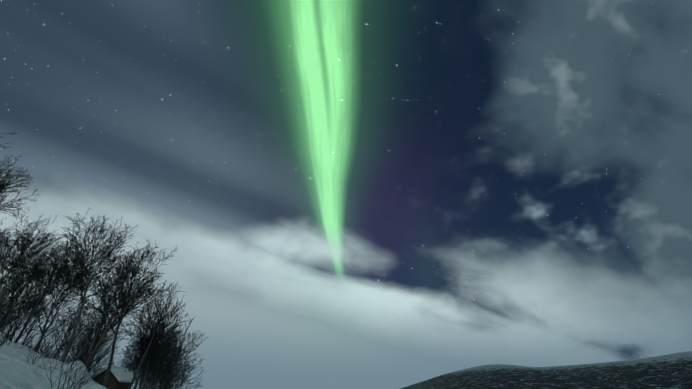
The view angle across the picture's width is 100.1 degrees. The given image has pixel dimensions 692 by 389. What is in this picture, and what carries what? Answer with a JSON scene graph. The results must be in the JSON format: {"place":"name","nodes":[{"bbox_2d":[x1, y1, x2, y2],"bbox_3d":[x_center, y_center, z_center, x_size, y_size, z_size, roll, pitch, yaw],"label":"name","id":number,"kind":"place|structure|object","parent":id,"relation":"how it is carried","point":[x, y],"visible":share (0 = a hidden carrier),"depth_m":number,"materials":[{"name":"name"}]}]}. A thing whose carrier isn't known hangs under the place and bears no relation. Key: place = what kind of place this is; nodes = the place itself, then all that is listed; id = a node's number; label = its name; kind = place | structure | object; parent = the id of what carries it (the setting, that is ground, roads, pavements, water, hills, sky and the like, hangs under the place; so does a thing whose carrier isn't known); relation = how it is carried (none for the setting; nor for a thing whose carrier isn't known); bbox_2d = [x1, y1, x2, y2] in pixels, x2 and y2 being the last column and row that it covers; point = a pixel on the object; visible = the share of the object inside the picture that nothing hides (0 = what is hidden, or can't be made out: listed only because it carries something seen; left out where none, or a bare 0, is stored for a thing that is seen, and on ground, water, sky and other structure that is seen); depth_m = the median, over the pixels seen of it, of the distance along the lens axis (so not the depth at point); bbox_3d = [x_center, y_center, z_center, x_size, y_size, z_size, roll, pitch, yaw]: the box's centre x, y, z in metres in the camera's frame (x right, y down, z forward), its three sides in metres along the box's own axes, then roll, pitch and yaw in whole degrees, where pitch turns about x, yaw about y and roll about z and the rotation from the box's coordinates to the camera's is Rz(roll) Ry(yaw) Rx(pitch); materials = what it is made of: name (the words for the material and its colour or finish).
{"place":"outdoors","nodes":[
{"label":"outdoors","id":0,"kind":"place"},
{"bbox_2d":[0,332,691,388],"bbox_3d":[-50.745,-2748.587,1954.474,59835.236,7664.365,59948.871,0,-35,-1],"label":"snowy ground","id":1,"kind":"structure","parent":0,"point":[667,371],"depth_m":3217.65,"materials":[{"name":"white snow"}]},
{"bbox_2d":[0,132,16,165],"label":"birch tree","id":2,"kind":"object","parent":1,"relation":"on","point":[5,147],"visible":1,"depth_m":13.74,"materials":[{"name":"black plant"}]},
{"bbox_2d":[0,217,20,264],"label":"birch tree","id":3,"kind":"object","parent":1,"relation":"on","point":[2,238],"visible":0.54,"depth_m":19.98,"materials":[{"name":"black plant"}]},
{"bbox_2d":[0,320,24,346],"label":"sprig","id":4,"kind":"object","parent":1,"relation":"on","point":[3,342],"visible":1,"depth_m":7.21,"materials":[{"name":"black plant"}]},
{"bbox_2d":[0,283,26,311],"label":"birch sapling","id":5,"kind":"object","parent":1,"relation":"on","point":[8,299],"visible":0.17,"depth_m":27.69,"materials":[{"name":"black plant"}]},
{"bbox_2d":[0,231,34,281],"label":"tree","id":6,"kind":"object","parent":1,"relation":"on","point":[10,259],"visible":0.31,"depth_m":18.17,"materials":[{"name":"black plant"}]},
{"bbox_2d":[0,155,38,217],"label":"birch tree","id":7,"kind":"object","parent":1,"relation":"on","point":[3,185],"visible":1,"depth_m":15.47,"materials":[{"name":"black plant"}]},
{"bbox_2d":[0,304,44,344],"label":"bush","id":8,"kind":"object","parent":1,"relation":"on","point":[13,313],"visible":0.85,"depth_m":9.37,"materials":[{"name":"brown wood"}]},
{"bbox_2d":[0,298,44,333],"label":"tree","id":9,"kind":"object","parent":1,"relation":"on","point":[14,317],"visible":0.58,"depth_m":19.19,"materials":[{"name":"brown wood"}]},
{"bbox_2d":[0,283,45,321],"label":"tree","id":10,"kind":"object","parent":1,"relation":"on","point":[12,302],"visible":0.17,"depth_m":24.63,"materials":[{"name":"black plant"}]},
{"bbox_2d":[0,258,49,314],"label":"birch tree","id":11,"kind":"object","parent":1,"relation":"on","point":[3,294],"visible":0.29,"depth_m":23.57,"materials":[{"name":"black plant"}]},
{"bbox_2d":[0,276,53,334],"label":"tree","id":12,"kind":"object","parent":1,"relation":"on","point":[24,304],"visible":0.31,"depth_m":23.82,"materials":[{"name":"black plant"}]},
{"bbox_2d":[6,287,54,339],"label":"birch tree","id":13,"kind":"object","parent":1,"relation":"on","point":[43,301],"visible":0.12,"depth_m":30.80,"materials":[{"name":"black plant"}]},
{"bbox_2d":[17,336,44,349],"bbox_3d":[-36.000,17.491,32.690,3.506,3.339,2.971,19,-39,-25],"label":"shrub","id":14,"kind":"object","parent":1,"relation":"on","point":[28,341],"visible":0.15,"depth_m":32.95,"materials":[{"name":"black plant"}]},
{"bbox_2d":[0,238,65,332],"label":"birch tree","id":15,"kind":"object","parent":1,"relation":"on","point":[18,264],"visible":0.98,"depth_m":15.93,"materials":[{"name":"black plant"}]},
{"bbox_2d":[0,211,69,287],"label":"birch tree","id":16,"kind":"object","parent":1,"relation":"on","point":[28,242],"visible":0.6,"depth_m":17.49,"materials":[{"name":"black plant"}]},
{"bbox_2d":[0,240,74,326],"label":"tree","id":17,"kind":"object","parent":1,"relation":"on","point":[30,288],"visible":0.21,"depth_m":20.55,"materials":[{"name":"black plant"}]},
{"bbox_2d":[0,283,80,345],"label":"shrub","id":18,"kind":"object","parent":1,"relation":"on","point":[25,329],"visible":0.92,"depth_m":15.73,"materials":[{"name":"black plant"}]},
{"bbox_2d":[15,288,65,344],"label":"tree","id":19,"kind":"object","parent":1,"relation":"on","point":[45,320],"visible":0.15,"depth_m":40.71,"materials":[{"name":"black plant"}]},
{"bbox_2d":[22,299,62,345],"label":"tree","id":20,"kind":"object","parent":1,"relation":"on","point":[35,327],"visible":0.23,"depth_m":31.81,"materials":[{"name":"black plant"}]},
{"bbox_2d":[27,329,64,363],"bbox_3d":[-8.183,4.133,7.875,0.879,0.929,1.196,17,-39,-23],"label":"bush","id":21,"kind":"object","parent":1,"relation":"on","point":[40,346],"visible":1,"depth_m":7.77,"materials":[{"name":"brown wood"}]},
{"bbox_2d":[40,340,59,358],"bbox_3d":[-26.193,14.106,25.108,2.479,2.951,2.473,-13,-37,18],"label":"shrub","id":22,"kind":"object","parent":1,"relation":"on","point":[50,352],"visible":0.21,"depth_m":25.43,"materials":[{"name":"grey plant"}]},
{"bbox_2d":[38,336,62,359],"bbox_3d":[-23.616,12.568,22.823,1.858,2.800,2.389,15,-38,-21],"label":"shrub","id":23,"kind":"object","parent":1,"relation":"on","point":[50,349],"visible":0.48,"depth_m":22.78,"materials":[{"name":"grey plant"}]},
{"bbox_2d":[16,239,89,342],"bbox_3d":[-18.957,6.282,18.151,3.120,7.267,3.199,-20,-40,26],"label":"birch tree","id":24,"kind":"object","parent":1,"relation":"on","point":[43,294],"visible":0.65,"depth_m":18.72,"materials":[{"name":"black plant"}]},
{"bbox_2d":[20,285,92,350],"bbox_3d":[-26.374,11.472,26.525,5.446,8.505,3.448,31,-45,-36],"label":"birch tree","id":25,"kind":"object","parent":1,"relation":"on","point":[55,317],"visible":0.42,"depth_m":26.57,"materials":[{"name":"black plant"}]},
{"bbox_2d":[10,245,105,352],"bbox_3d":[-21.207,7.740,21.047,4.664,9.046,4.180,5,-35,-7],"label":"birch tree","id":26,"kind":"object","parent":1,"relation":"on","point":[59,298],"visible":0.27,"depth_m":20.97,"materials":[{"name":"black plant"}]},
{"bbox_2d":[40,317,79,357],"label":"tree","id":27,"kind":"object","parent":1,"relation":"on","point":[56,335],"visible":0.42,"depth_m":33.89,"materials":[{"name":"black plant"}]},
{"bbox_2d":[37,316,87,358],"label":"tree","id":28,"kind":"object","parent":1,"relation":"on","point":[65,340],"visible":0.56,"depth_m":25.50,"materials":[{"name":"black plant"}]},
{"bbox_2d":[47,342,77,360],"bbox_3d":[-27.229,15.560,27.317,2.215,3.339,2.849,-5,-35,7],"label":"shrub","id":29,"kind":"object","parent":1,"relation":"on","point":[60,352],"visible":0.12,"depth_m":27.51,"materials":[{"name":"black plant"}]},
{"bbox_2d":[44,305,93,358],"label":"tree","id":30,"kind":"object","parent":1,"relation":"on","point":[62,334],"visible":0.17,"depth_m":45.00,"materials":[{"name":"black plant"}]},
{"bbox_2d":[42,293,97,358],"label":"birch tree","id":31,"kind":"object","parent":1,"relation":"on","point":[69,326],"visible":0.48,"depth_m":32.78,"materials":[{"name":"black plant"}]},
{"bbox_2d":[50,325,94,362],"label":"tree","id":32,"kind":"object","parent":1,"relation":"on","point":[74,344],"visible":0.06,"depth_m":51.45,"materials":[{"name":"black plant"}]},
{"bbox_2d":[35,330,117,388],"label":"bush","id":33,"kind":"object","parent":1,"relation":"on","point":[66,376],"visible":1,"depth_m":5.48,"materials":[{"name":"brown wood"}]},
{"bbox_2d":[55,309,97,359],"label":"tree","id":34,"kind":"object","parent":1,"relation":"on","point":[77,330],"visible":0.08,"depth_m":44.10,"materials":[{"name":"black plant"}]},
{"bbox_2d":[60,318,92,361],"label":"tree","id":35,"kind":"object","parent":1,"relation":"on","point":[72,342],"visible":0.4,"depth_m":32.61,"materials":[{"name":"black plant"}]},
{"bbox_2d":[55,344,106,367],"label":"tree","id":36,"kind":"object","parent":1,"relation":"on","point":[79,356],"visible":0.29,"depth_m":21.45,"materials":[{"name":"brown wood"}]},
{"bbox_2d":[67,345,96,363],"bbox_3d":[-14.907,9.393,16.372,1.423,1.668,1.106,12,-37,-17],"label":"shrub","id":37,"kind":"object","parent":1,"relation":"on","point":[83,351],"visible":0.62,"depth_m":16.44,"materials":[{"name":"black plant"}]},
{"bbox_2d":[67,330,102,360],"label":"tree","id":38,"kind":"object","parent":1,"relation":"on","point":[86,346],"visible":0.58,"depth_m":26.46,"materials":[{"name":"black plant"}]},
{"bbox_2d":[62,351,108,388],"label":"bush","id":39,"kind":"object","parent":1,"relation":"on","point":[84,380],"visible":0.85,"depth_m":6.95,"materials":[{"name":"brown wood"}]},
{"bbox_2d":[67,317,112,360],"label":"birch tree","id":40,"kind":"object","parent":1,"relation":"on","point":[88,341],"visible":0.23,"depth_m":36.57,"materials":[{"name":"black plant"}]},
{"bbox_2d":[64,347,117,370],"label":"tree","id":41,"kind":"object","parent":1,"relation":"on","point":[91,359],"visible":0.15,"depth_m":37.46,"materials":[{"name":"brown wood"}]},
{"bbox_2d":[84,352,108,380],"bbox_3d":[-29.036,19.745,32.388,4.324,4.118,3.664,7,-36,-9],"label":"shrub","id":42,"kind":"object","parent":1,"relation":"on","point":[97,370],"visible":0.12,"depth_m":32.80,"materials":[{"name":"black plant"}]},
{"bbox_2d":[59,268,139,364],"bbox_3d":[-22.940,12.144,26.593,5.267,10.857,5.388,16,-38,-21],"label":"birch tree","id":43,"kind":"object","parent":1,"relation":"on","point":[98,324],"visible":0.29,"depth_m":26.42,"materials":[{"name":"black plant"}]},
{"bbox_2d":[80,329,119,368],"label":"birch tree","id":44,"kind":"object","parent":1,"relation":"on","point":[106,354],"visible":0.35,"depth_m":57.22,"materials":[{"name":"black plant"}]},
{"bbox_2d":[78,308,122,369],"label":"birch tree","id":45,"kind":"object","parent":1,"relation":"on","point":[105,336],"visible":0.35,"depth_m":35.84,"materials":[{"name":"black plant"}]},
{"bbox_2d":[51,207,152,362],"bbox_3d":[-17.125,6.212,19.108,5.972,10.664,5.796,-2,-35,3],"label":"birch tree","id":46,"kind":"object","parent":1,"relation":"on","point":[77,246],"visible":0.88,"depth_m":19.65,"materials":[{"name":"black plant"}]},
{"bbox_2d":[70,298,134,364],"bbox_3d":[-17.137,10.032,19.811,3.155,6.344,3.918,7,-36,-10],"label":"tree","id":47,"kind":"object","parent":1,"relation":"on","point":[94,323],"visible":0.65,"depth_m":20.30,"materials":[{"name":"black plant"}]},
{"bbox_2d":[89,341,119,373],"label":"birch sapling","id":48,"kind":"object","parent":1,"relation":"on","point":[103,354],"visible":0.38,"depth_m":44.47,"materials":[{"name":"black plant"}]},
{"bbox_2d":[91,366,135,388],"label":"cabin","id":49,"kind":"object","parent":1,"relation":"on","point":[120,378],"visible":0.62,"depth_m":39.04,"materials":[{"name":"brown"}]},
{"bbox_2d":[85,262,149,366],"bbox_3d":[-14.482,7.857,17.746,3.090,7.018,3.014,-6,-35,8],"label":"birch tree","id":50,"kind":"object","parent":1,"relation":"on","point":[113,304],"visible":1,"depth_m":18.41,"materials":[{"name":"black plant"}]},
{"bbox_2d":[64,240,177,386],"bbox_3d":[-16.300,8.491,20.936,5.859,11.362,5.250,-6,-35,9],"label":"birch tree","id":51,"kind":"object","parent":1,"relation":"on","point":[150,292],"visible":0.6,"depth_m":21.50,"materials":[{"name":"black plant"}]},
{"bbox_2d":[112,345,135,370],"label":"birch sapling","id":52,"kind":"object","parent":1,"relation":"on","point":[124,360],"visible":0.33,"depth_m":44.52,"materials":[{"name":"black plant"}]},
{"bbox_2d":[120,341,141,374],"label":"birch tree","id":53,"kind":"object","parent":1,"relation":"on","point":[129,358],"visible":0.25,"depth_m":61.00,"materials":[{"name":"black plant"}]},
{"bbox_2d":[123,330,153,387],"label":"birch tree","id":54,"kind":"object","parent":1,"relation":"on","point":[131,360],"visible":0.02,"depth_m":41.05,"materials":[{"name":"black plant"}]},
{"bbox_2d":[133,366,160,388],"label":"birch tree","id":55,"kind":"object","parent":1,"relation":"on","point":[148,380],"visible":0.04,"depth_m":65.79,"materials":[{"name":"black plant"}]},
{"bbox_2d":[130,360,166,388],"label":"tree","id":56,"kind":"object","parent":1,"relation":"on","point":[142,372],"visible":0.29,"depth_m":40.71,"materials":[{"name":"black plant"}]},
{"bbox_2d":[120,314,178,388],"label":"birch tree","id":57,"kind":"object","parent":1,"relation":"on","point":[154,351],"visible":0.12,"depth_m":34.66,"materials":[{"name":"black plant"}]},
{"bbox_2d":[114,290,187,388],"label":"birch tree","id":58,"kind":"object","parent":1,"relation":"on","point":[141,354],"visible":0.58,"depth_m":31.42,"materials":[{"name":"black plant"}]},
{"bbox_2d":[122,283,186,388],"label":"birch tree","id":59,"kind":"object","parent":1,"relation":"on","point":[150,314],"visible":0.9,"depth_m":30.06,"materials":[{"name":"black plant"}]},
{"bbox_2d":[127,319,183,388],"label":"birch tree","id":60,"kind":"object","parent":1,"relation":"on","point":[157,355],"visible":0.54,"depth_m":30.81,"materials":[{"name":"black plant"}]},
{"bbox_2d":[143,368,172,388],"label":"birch sapling","id":61,"kind":"object","parent":1,"relation":"on","point":[161,382],"visible":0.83,"depth_m":25.03,"materials":[{"name":"black plant"}]},
{"bbox_2d":[134,323,185,388],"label":"birch tree","id":62,"kind":"object","parent":1,"relation":"on","point":[172,364],"visible":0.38,"depth_m":33.61,"materials":[{"name":"black plant"}]},
{"bbox_2d":[147,352,185,388],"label":"birch tree","id":63,"kind":"object","parent":1,"relation":"on","point":[157,382],"visible":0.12,"depth_m":51.21,"materials":[{"name":"black plant"}]},
{"bbox_2d":[147,366,190,388],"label":"birch sapling","id":64,"kind":"object","parent":1,"relation":"on","point":[171,380],"visible":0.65,"depth_m":37.96,"materials":[{"name":"black plant"}]},
{"bbox_2d":[154,363,184,388],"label":"birch tree","id":65,"kind":"object","parent":1,"relation":"on","point":[168,387],"visible":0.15,"depth_m":47.86,"materials":[{"name":"black plant"}]},
{"bbox_2d":[137,329,202,388],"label":"tree","id":66,"kind":"object","parent":1,"relation":"on","point":[157,366],"visible":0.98,"depth_m":28.90,"materials":[{"name":"black plant"}]},
{"bbox_2d":[134,314,207,388],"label":"tree","id":67,"kind":"object","parent":1,"relation":"on","point":[175,362],"visible":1,"depth_m":25.34,"materials":[{"name":"black plant"}]},
{"bbox_2d":[153,336,194,388],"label":"birch tree","id":68,"kind":"object","parent":1,"relation":"on","point":[178,366],"visible":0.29,"depth_m":44.63,"materials":[{"name":"black plant"}]},
{"bbox_2d":[158,325,199,388],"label":"birch tree","id":69,"kind":"object","parent":1,"relation":"on","point":[178,359],"visible":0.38,"depth_m":40.06,"materials":[{"name":"black plant"}]},
{"bbox_2d":[163,353,205,388],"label":"birch tree","id":70,"kind":"object","parent":1,"relation":"on","point":[190,374],"visible":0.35,"depth_m":55.86,"materials":[{"name":"black plant"}]},
{"bbox_2d":[0,0,691,388],"label":"sky","id":71,"kind":"structure","parent":0,"point":[349,194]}
]}

